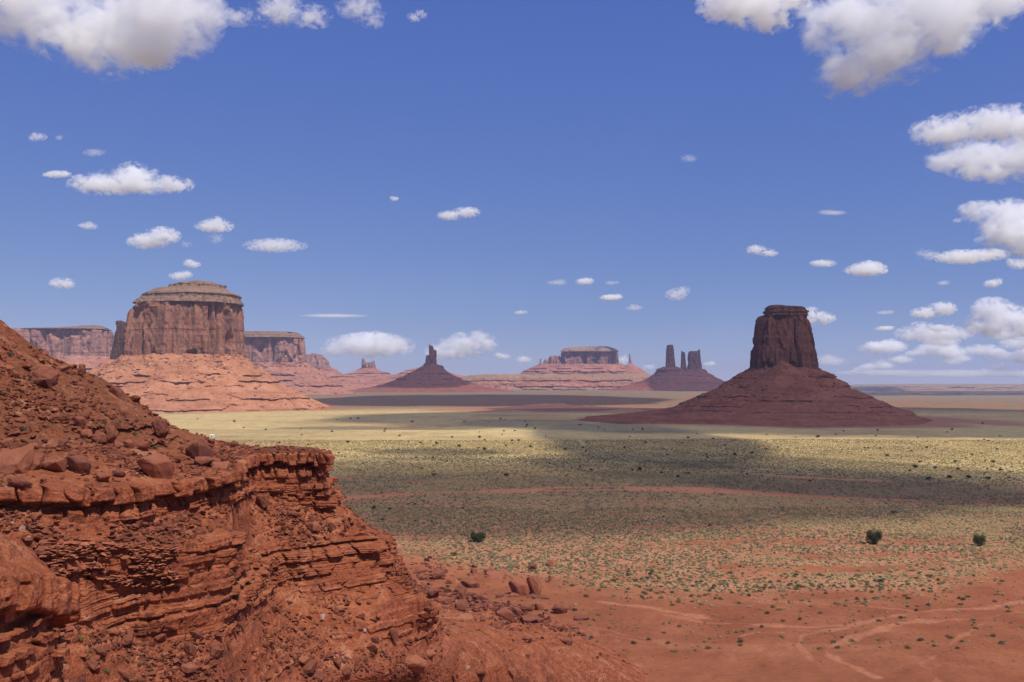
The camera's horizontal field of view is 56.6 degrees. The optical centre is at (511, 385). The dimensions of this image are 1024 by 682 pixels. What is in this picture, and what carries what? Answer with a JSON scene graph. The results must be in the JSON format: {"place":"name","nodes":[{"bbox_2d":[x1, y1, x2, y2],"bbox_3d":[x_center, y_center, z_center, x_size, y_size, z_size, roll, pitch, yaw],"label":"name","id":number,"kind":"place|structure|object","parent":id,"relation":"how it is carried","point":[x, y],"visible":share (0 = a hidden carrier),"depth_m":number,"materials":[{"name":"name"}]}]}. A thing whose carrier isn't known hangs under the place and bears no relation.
{"place":"outdoors","nodes":[
{"label":"outdoors","id":0,"kind":"place"},
{"bbox_2d":[0,532,80,681],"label":"hill spur","id":1,"kind":"structure","parent":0,"point":[39,604],"depth_m":57.15,"materials":[{"name":"stone"}]},
{"bbox_2d":[0,320,649,681],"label":"hill","id":2,"kind":"structure","parent":0,"point":[199,598],"depth_m":94.80,"materials":[{"name":"stone"}]},
{"bbox_2d":[2,438,13,445],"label":"boulder","id":3,"kind":"object","parent":2,"relation":"on","point":[7,441],"visible":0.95,"depth_m":79.42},
{"bbox_2d":[4,364,13,370],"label":"boulder","id":4,"kind":"object","parent":2,"relation":"on","point":[8,367],"visible":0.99,"depth_m":92.12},
{"bbox_2d":[8,371,19,378],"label":"boulder","id":5,"kind":"object","parent":2,"relation":"on","point":[16,374],"visible":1,"depth_m":91.49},
{"bbox_2d":[0,443,34,474],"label":"boulder","id":6,"kind":"object","parent":2,"relation":"on","point":[20,460],"visible":0.85,"depth_m":74.61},
{"bbox_2d":[7,475,32,489],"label":"boulder","id":7,"kind":"object","parent":2,"relation":"on","point":[21,482],"visible":1,"depth_m":70.90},
{"bbox_2d":[20,387,27,393],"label":"boulder","id":8,"kind":"object","parent":2,"relation":"on","point":[24,390],"visible":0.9,"depth_m":89.70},
{"bbox_2d":[30,450,43,470],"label":"boulder","id":9,"kind":"object","parent":2,"relation":"on","point":[38,460],"visible":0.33,"depth_m":75.91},
{"bbox_2d":[36,546,47,554],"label":"boulder","id":10,"kind":"object","parent":2,"relation":"on","point":[40,549],"visible":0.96,"depth_m":68.78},
{"bbox_2d":[34,378,53,388],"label":"boulder","id":11,"kind":"object","parent":2,"relation":"on","point":[47,383],"visible":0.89,"depth_m":92.94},
{"bbox_2d":[32,365,59,385],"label":"boulder","id":12,"kind":"object","parent":2,"relation":"on","point":[44,371],"visible":0.56,"depth_m":94.81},
{"bbox_2d":[41,458,67,471],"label":"boulder","id":13,"kind":"object","parent":2,"relation":"on","point":[59,465],"visible":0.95,"depth_m":76.05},
{"bbox_2d":[58,440,67,446],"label":"boulder","id":14,"kind":"object","parent":2,"relation":"on","point":[63,443],"visible":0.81,"depth_m":82.52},
{"bbox_2d":[58,364,69,370],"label":"boulder","id":15,"kind":"object","parent":2,"relation":"on","point":[64,367],"visible":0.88,"depth_m":99.84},
{"bbox_2d":[69,449,79,455],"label":"boulder","id":16,"kind":"object","parent":2,"relation":"on","point":[74,452],"visible":0.66,"depth_m":80.44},
{"bbox_2d":[65,455,90,474],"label":"boulder","id":17,"kind":"object","parent":2,"relation":"on","point":[79,464],"visible":0.97,"depth_m":76.97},
{"bbox_2d":[72,416,86,427],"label":"boulder","id":18,"kind":"object","parent":2,"relation":"on","point":[80,421],"visible":1,"depth_m":87.05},
{"bbox_2d":[76,367,85,373],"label":"boulder","id":19,"kind":"object","parent":2,"relation":"on","point":[82,370],"visible":0.64,"depth_m":103.18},
{"bbox_2d":[80,432,88,438],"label":"boulder","id":20,"kind":"object","parent":2,"relation":"on","point":[84,435],"visible":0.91,"depth_m":85.86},
{"bbox_2d":[80,429,91,437],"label":"boulder","id":21,"kind":"object","parent":2,"relation":"on","point":[89,431],"visible":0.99,"depth_m":86.19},
{"bbox_2d":[86,660,99,671],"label":"boulder","id":22,"kind":"object","parent":2,"relation":"on","point":[92,665],"visible":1,"depth_m":67.59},
{"bbox_2d":[92,437,100,442],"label":"boulder","id":23,"kind":"object","parent":2,"relation":"on","point":[97,440],"visible":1,"depth_m":85.51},
{"bbox_2d":[91,432,107,443],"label":"boulder","id":24,"kind":"object","parent":2,"relation":"on","point":[102,437],"visible":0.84,"depth_m":85.97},
{"bbox_2d":[93,646,106,658],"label":"boulder","id":25,"kind":"object","parent":2,"relation":"on","point":[101,651],"visible":1,"depth_m":68.91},
{"bbox_2d":[95,472,109,481],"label":"boulder","id":26,"kind":"object","parent":2,"relation":"on","point":[102,477],"visible":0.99,"depth_m":76.58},
{"bbox_2d":[98,406,106,412],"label":"boulder","id":27,"kind":"object","parent":2,"relation":"on","point":[102,409],"visible":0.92,"depth_m":94.70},
{"bbox_2d":[103,425,118,442],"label":"boulder","id":28,"kind":"object","parent":2,"relation":"on","point":[111,432],"visible":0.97,"depth_m":87.13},
{"bbox_2d":[107,627,121,635],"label":"boulder","id":29,"kind":"object","parent":2,"relation":"on","point":[113,631],"visible":1,"depth_m":71.48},
{"bbox_2d":[108,386,121,397],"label":"boulder","id":30,"kind":"object","parent":2,"relation":"on","point":[116,391],"visible":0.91,"depth_m":102.17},
{"bbox_2d":[112,468,125,477],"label":"boulder","id":31,"kind":"object","parent":2,"relation":"on","point":[120,473],"visible":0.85,"depth_m":78.98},
{"bbox_2d":[117,669,130,678],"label":"boulder","id":32,"kind":"object","parent":2,"relation":"on","point":[123,673],"visible":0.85,"depth_m":70.16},
{"bbox_2d":[122,630,133,645],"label":"boulder","id":33,"kind":"object","parent":2,"relation":"on","point":[127,639],"visible":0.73,"depth_m":72.26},
{"bbox_2d":[123,439,133,448],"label":"boulder","id":34,"kind":"object","parent":2,"relation":"on","point":[128,443],"visible":1,"depth_m":89.03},
{"bbox_2d":[130,395,140,402],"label":"boulder","id":35,"kind":"object","parent":2,"relation":"on","point":[136,398],"visible":1,"depth_m":105.23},
{"bbox_2d":[134,441,149,451],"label":"boulder","id":36,"kind":"object","parent":2,"relation":"on","point":[143,446],"visible":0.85,"depth_m":90.45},
{"bbox_2d":[136,453,173,478],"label":"boulder","id":37,"kind":"object","parent":2,"relation":"on","point":[157,465],"visible":0.89,"depth_m":81.31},
{"bbox_2d":[151,420,169,438],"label":"boulder","id":38,"kind":"object","parent":2,"relation":"on","point":[161,428],"visible":0.91,"depth_m":95.47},
{"bbox_2d":[154,633,166,641],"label":"boulder","id":39,"kind":"object","parent":2,"relation":"on","point":[162,637],"visible":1,"depth_m":75.14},
{"bbox_2d":[179,662,198,672],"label":"boulder","id":40,"kind":"object","parent":2,"relation":"on","point":[189,667],"visible":0.99,"depth_m":74.39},
{"bbox_2d":[183,642,195,653],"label":"boulder","id":41,"kind":"object","parent":2,"relation":"on","point":[189,648],"visible":1,"depth_m":75.50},
{"bbox_2d":[189,630,203,639],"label":"boulder","id":42,"kind":"object","parent":2,"relation":"on","point":[197,634],"visible":1,"depth_m":76.63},
{"bbox_2d":[185,439,213,458],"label":"boulder","id":43,"kind":"object","parent":2,"relation":"on","point":[200,448],"visible":0.78,"depth_m":94.30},
{"bbox_2d":[194,456,213,465],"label":"boulder","id":44,"kind":"object","parent":2,"relation":"on","point":[203,461],"visible":0.86,"depth_m":89.84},
{"bbox_2d":[207,439,214,444],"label":"boulder","id":45,"kind":"object","parent":2,"relation":"on","point":[211,441],"visible":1,"depth_m":107.11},
{"bbox_2d":[209,645,221,656],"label":"boulder","id":46,"kind":"object","parent":2,"relation":"on","point":[215,650],"visible":1,"depth_m":77.06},
{"bbox_2d":[211,461,229,470],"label":"boulder","id":47,"kind":"object","parent":2,"relation":"on","point":[224,465],"visible":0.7,"depth_m":89.69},
{"bbox_2d":[221,454,229,460],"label":"boulder","id":48,"kind":"object","parent":2,"relation":"on","point":[224,457],"visible":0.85,"depth_m":96.88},
{"bbox_2d":[229,440,238,446],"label":"boulder","id":49,"kind":"object","parent":2,"relation":"on","point":[234,443],"visible":0.73,"depth_m":112.38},
{"bbox_2d":[256,494,268,508],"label":"boulder","id":50,"kind":"object","parent":2,"relation":"on","point":[262,501],"visible":0.95,"depth_m":107.87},
{"bbox_2d":[282,509,288,515],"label":"boulder","id":51,"kind":"object","parent":2,"relation":"on","point":[285,512],"visible":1,"depth_m":109.19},
{"bbox_2d":[288,510,299,517],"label":"boulder","id":52,"kind":"object","parent":2,"relation":"on","point":[294,514],"visible":1,"depth_m":109.18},
{"bbox_2d":[297,655,309,664],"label":"boulder","id":53,"kind":"object","parent":2,"relation":"on","point":[302,660],"visible":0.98,"depth_m":92.94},
{"bbox_2d":[304,530,311,538],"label":"boulder","id":54,"kind":"object","parent":2,"relation":"on","point":[308,533],"visible":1,"depth_m":107.41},
{"bbox_2d":[302,659,317,674],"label":"boulder","id":55,"kind":"object","parent":2,"relation":"on","point":[310,666],"visible":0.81,"depth_m":92.68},
{"bbox_2d":[306,521,321,530],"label":"boulder","id":56,"kind":"object","parent":2,"relation":"on","point":[314,526],"visible":0.92,"depth_m":108.34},
{"bbox_2d":[313,670,324,681],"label":"boulder","id":57,"kind":"object","parent":2,"relation":"on","point":[318,676],"visible":0.96,"depth_m":93.30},
{"bbox_2d":[0,335,653,681],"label":"rubble","id":58,"kind":"object","parent":2,"relation":"on","point":[88,550],"visible":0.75,"depth_m":85.50,"materials":[{"name":"stone"}]},
{"bbox_2d":[328,522,333,531],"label":"boulder","id":59,"kind":"object","parent":2,"relation":"on","point":[330,525],"visible":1,"depth_m":109.48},
{"bbox_2d":[333,657,341,667],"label":"boulder","id":60,"kind":"object","parent":2,"relation":"on","point":[337,661],"visible":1,"depth_m":95.88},
{"bbox_2d":[342,669,350,676],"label":"boulder","id":61,"kind":"object","parent":2,"relation":"on","point":[346,672],"visible":1,"depth_m":95.92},
{"bbox_2d":[366,643,379,652],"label":"boulder","id":62,"kind":"object","parent":2,"relation":"on","point":[373,647],"visible":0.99,"depth_m":101.46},
{"bbox_2d":[371,635,378,642],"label":"boulder","id":63,"kind":"object","parent":2,"relation":"on","point":[375,639],"visible":1,"depth_m":102.90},
{"bbox_2d":[389,628,397,644],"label":"boulder","id":64,"kind":"object","parent":2,"relation":"on","point":[393,633],"visible":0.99,"depth_m":104.72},
{"bbox_2d":[406,654,426,672],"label":"boulder","id":65,"kind":"object","parent":2,"relation":"on","point":[416,663],"visible":0.96,"depth_m":105.41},
{"bbox_2d":[424,606,431,612],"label":"boulder","id":66,"kind":"object","parent":2,"relation":"on","point":[428,609],"visible":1,"depth_m":110.87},
{"bbox_2d":[425,618,431,625],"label":"boulder","id":67,"kind":"object","parent":2,"relation":"on","point":[428,621],"visible":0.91,"depth_m":111.66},
{"bbox_2d":[425,650,436,658],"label":"boulder","id":68,"kind":"object","parent":2,"relation":"on","point":[431,654],"visible":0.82,"depth_m":110.51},
{"bbox_2d":[427,588,438,598],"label":"boulder","id":69,"kind":"object","parent":2,"relation":"on","point":[432,592],"visible":0.82,"depth_m":230.18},
{"bbox_2d":[430,568,444,579],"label":"boulder","id":70,"kind":"object","parent":2,"relation":"on","point":[436,573],"visible":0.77,"depth_m":295.23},
{"bbox_2d":[437,596,450,603],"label":"boulder","id":71,"kind":"object","parent":2,"relation":"on","point":[446,599],"visible":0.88,"depth_m":217.70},
{"bbox_2d":[445,579,454,583],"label":"boulder","id":72,"kind":"object","parent":2,"relation":"on","point":[448,581],"visible":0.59,"depth_m":288.82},
{"bbox_2d":[455,583,466,593],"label":"boulder","id":73,"kind":"object","parent":2,"relation":"on","point":[461,588],"visible":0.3,"depth_m":276.27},
{"bbox_2d":[455,598,468,607],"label":"boulder","id":74,"kind":"object","parent":2,"relation":"on","point":[462,603],"visible":0.55,"depth_m":214.36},
{"bbox_2d":[461,578,479,587],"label":"boulder","id":75,"kind":"object","parent":2,"relation":"on","point":[470,583],"visible":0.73,"depth_m":283.54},
{"bbox_2d":[472,594,482,600],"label":"boulder","id":76,"kind":"object","parent":2,"relation":"on","point":[477,596],"visible":0.93,"depth_m":224.83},
{"bbox_2d":[476,669,485,676],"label":"boulder","id":77,"kind":"object","parent":2,"relation":"on","point":[480,673],"visible":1,"depth_m":122.02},
{"bbox_2d":[486,569,506,580],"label":"boulder","id":78,"kind":"object","parent":2,"relation":"on","point":[501,575],"visible":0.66,"depth_m":296.55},
{"bbox_2d":[491,620,503,628],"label":"boulder","id":79,"kind":"object","parent":2,"relation":"on","point":[498,624],"visible":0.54,"depth_m":172.37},
{"bbox_2d":[496,592,503,597],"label":"boulder","id":80,"kind":"object","parent":2,"relation":"on","point":[499,594],"visible":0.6,"depth_m":270.96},
{"bbox_2d":[495,607,512,620],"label":"boulder","id":81,"kind":"object","parent":2,"relation":"on","point":[505,613],"visible":0.86,"depth_m":187.07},
{"bbox_2d":[507,668,515,676],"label":"boulder","id":82,"kind":"object","parent":2,"relation":"on","point":[511,671],"visible":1,"depth_m":130.85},
{"bbox_2d":[509,592,519,596],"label":"boulder","id":83,"kind":"object","parent":2,"relation":"on","point":[512,594],"visible":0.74,"depth_m":270.31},
{"bbox_2d":[512,607,522,615],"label":"boulder","id":84,"kind":"object","parent":2,"relation":"on","point":[517,611],"visible":0.9,"depth_m":199.24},
{"bbox_2d":[508,577,529,595],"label":"boulder","id":85,"kind":"object","parent":2,"relation":"on","point":[519,586],"visible":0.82,"depth_m":272.97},
{"bbox_2d":[521,602,532,611],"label":"boulder","id":86,"kind":"object","parent":2,"relation":"on","point":[527,606],"visible":0.74,"depth_m":250.75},
{"bbox_2d":[522,636,531,642],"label":"boulder","id":87,"kind":"object","parent":2,"relation":"on","point":[528,638],"visible":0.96,"depth_m":154.50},
{"bbox_2d":[519,614,540,621],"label":"boulder","id":88,"kind":"object","parent":2,"relation":"on","point":[529,617],"visible":0.98,"depth_m":187.08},
{"bbox_2d":[526,575,541,594],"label":"boulder","id":89,"kind":"object","parent":2,"relation":"on","point":[534,585],"visible":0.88,"depth_m":273.43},
{"bbox_2d":[535,603,543,610],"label":"boulder","id":90,"kind":"object","parent":2,"relation":"on","point":[539,606],"visible":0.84,"depth_m":251.72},
{"bbox_2d":[536,594,549,599],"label":"boulder","id":91,"kind":"object","parent":2,"relation":"on","point":[545,596],"visible":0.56,"depth_m":267.94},
{"bbox_2d":[542,614,550,619],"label":"boulder","id":92,"kind":"object","parent":2,"relation":"on","point":[546,616],"visible":0.73,"depth_m":239.77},
{"bbox_2d":[551,623,563,631],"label":"boulder","id":93,"kind":"object","parent":2,"relation":"on","point":[558,626],"visible":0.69,"depth_m":189.39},
{"bbox_2d":[551,603,566,613],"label":"boulder","id":94,"kind":"object","parent":2,"relation":"on","point":[559,608],"visible":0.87,"depth_m":249.33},
{"bbox_2d":[560,637,572,645],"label":"boulder","id":95,"kind":"object","parent":2,"relation":"on","point":[567,640],"visible":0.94,"depth_m":178.59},
{"bbox_2d":[574,615,588,620],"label":"boulder","id":96,"kind":"object","parent":2,"relation":"on","point":[581,617],"visible":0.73,"depth_m":242.61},
{"bbox_2d":[578,625,599,636],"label":"boulder","id":97,"kind":"object","parent":2,"relation":"on","point":[592,630],"visible":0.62,"depth_m":228.28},
{"bbox_2d":[370,368,464,384],"bbox_3d":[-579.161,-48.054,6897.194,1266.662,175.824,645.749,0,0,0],"label":"ridge","id":98,"kind":"structure","parent":0,"point":[382,380],"depth_m":6800.78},
{"bbox_2d":[0,0,1023,384],"label":"sky","id":99,"kind":"structure","parent":0,"point":[496,186],"materials":[{"name":"blue"}]},
{"bbox_2d":[156,390,1023,681],"bbox_3d":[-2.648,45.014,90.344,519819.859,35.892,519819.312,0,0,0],"label":"desert plain","id":100,"kind":"structure","parent":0,"point":[468,416],"depth_m":416.99,"materials":[{"name":"soil"}]},
{"bbox_2d":[11,325,113,371],"bbox_3d":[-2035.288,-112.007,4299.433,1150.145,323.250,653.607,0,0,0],"label":"mesa","id":101,"kind":"structure","parent":100,"relation":"on","point":[89,347],"depth_m":4201.79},
{"bbox_2d":[88,320,125,373],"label":"butte","id":102,"kind":"object","parent":100,"relation":"on","point":[117,349],"visible":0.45,"depth_m":2602.29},
{"bbox_2d":[92,280,333,412],"bbox_3d":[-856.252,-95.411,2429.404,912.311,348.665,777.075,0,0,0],"label":"butte","id":103,"kind":"object","parent":100,"relation":"on","point":[183,347],"visible":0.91,"depth_m":2315.16,"materials":[{"name":"stone"}]},
{"bbox_2d":[244,331,355,394],"bbox_3d":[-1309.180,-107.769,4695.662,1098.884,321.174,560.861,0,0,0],"label":"mesa","id":104,"kind":"structure","parent":100,"relation":"on","point":[280,356],"depth_m":4592.88,"materials":[{"name":"stone"}]},
{"bbox_2d":[306,353,377,389],"bbox_3d":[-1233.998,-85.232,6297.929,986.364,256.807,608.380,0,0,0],"label":"mesa","id":105,"kind":"structure","parent":100,"relation":"on","point":[320,363],"depth_m":6221.36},
{"bbox_2d":[346,358,390,380],"bbox_3d":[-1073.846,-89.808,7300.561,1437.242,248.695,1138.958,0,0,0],"label":"butte","id":106,"kind":"object","parent":100,"relation":"on","point":[368,371],"visible":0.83,"depth_m":7197.31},
{"bbox_2d":[352,344,513,391],"bbox_3d":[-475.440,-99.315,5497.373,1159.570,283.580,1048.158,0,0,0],"label":"butte","id":107,"kind":"object","parent":100,"relation":"on","point":[430,375],"visible":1,"depth_m":5324.80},
{"bbox_2d":[470,532,485,542],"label":"juniper tree","id":108,"kind":"object","parent":100,"relation":"on","point":[477,537],"visible":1,"depth_m":364.81,"materials":[{"name":"green plant"}]},
{"bbox_2d":[546,560,555,566],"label":"boulder","id":109,"kind":"object","parent":100,"relation":"on","point":[551,563],"visible":0.99,"depth_m":318.51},
{"bbox_2d":[460,374,651,389],"bbox_3d":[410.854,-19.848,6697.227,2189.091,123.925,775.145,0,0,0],"label":"bench","id":110,"kind":"object","parent":100,"relation":"on","point":[555,381],"visible":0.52,"depth_m":6421.77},
{"bbox_2d":[520,346,626,373],"bbox_3d":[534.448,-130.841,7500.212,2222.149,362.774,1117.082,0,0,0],"label":"mesa","id":111,"kind":"structure","parent":110,"relation":"on","point":[591,360],"depth_m":7402.64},
{"bbox_2d":[624,354,649,374],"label":"butte","id":112,"kind":"object","parent":110,"relation":"on","point":[630,368],"visible":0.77,"depth_m":7327.18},
{"bbox_2d":[221,439,1023,678],"bbox_3d":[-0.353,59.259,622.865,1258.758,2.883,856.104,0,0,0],"label":"scrub","id":113,"kind":"object","parent":100,"relation":"on","point":[691,535],"visible":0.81,"depth_m":450.07,"materials":[{"name":"green plant"}]},
{"bbox_2d":[606,345,721,390],"bbox_3d":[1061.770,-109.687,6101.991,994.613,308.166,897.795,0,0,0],"label":"butte","id":114,"kind":"object","parent":100,"relation":"on","point":[670,376],"visible":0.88,"depth_m":5902.14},
{"bbox_2d":[680,351,686,369],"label":"butte","id":115,"kind":"object","parent":100,"relation":"on","point":[683,363],"visible":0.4,"depth_m":6188.70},
{"bbox_2d":[685,349,723,384],"bbox_3d":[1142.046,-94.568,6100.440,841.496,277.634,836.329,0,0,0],"label":"butte","id":116,"kind":"object","parent":100,"relation":"on","point":[694,366],"visible":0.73,"depth_m":6066.05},
{"bbox_2d":[576,305,932,427],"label":"butte","id":117,"kind":"object","parent":100,"relation":"on","point":[784,380],"visible":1,"depth_m":1608.32,"materials":[{"name":"stone"}]},
{"bbox_2d":[866,529,882,543],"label":"juniper tree","id":118,"kind":"object","parent":100,"relation":"on","point":[874,538],"visible":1,"depth_m":359.66,"materials":[{"name":"green plant"}]},
{"bbox_2d":[850,384,1023,390],"bbox_3d":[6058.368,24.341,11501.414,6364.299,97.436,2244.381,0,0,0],"label":"plateau","id":119,"kind":"structure","parent":100,"relation":"on","point":[939,387],"depth_m":10682.94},
{"bbox_2d":[863,391,1023,393],"bbox_3d":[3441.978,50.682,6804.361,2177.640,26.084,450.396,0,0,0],"label":"bench","id":120,"kind":"object","parent":100,"relation":"on","point":[947,392],"visible":0.82,"depth_m":6638.04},
{"bbox_2d":[972,533,985,545],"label":"juniper tree","id":121,"kind":"object","parent":100,"relation":"on","point":[977,540],"visible":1,"depth_m":354.65,"materials":[{"name":"green plant"}]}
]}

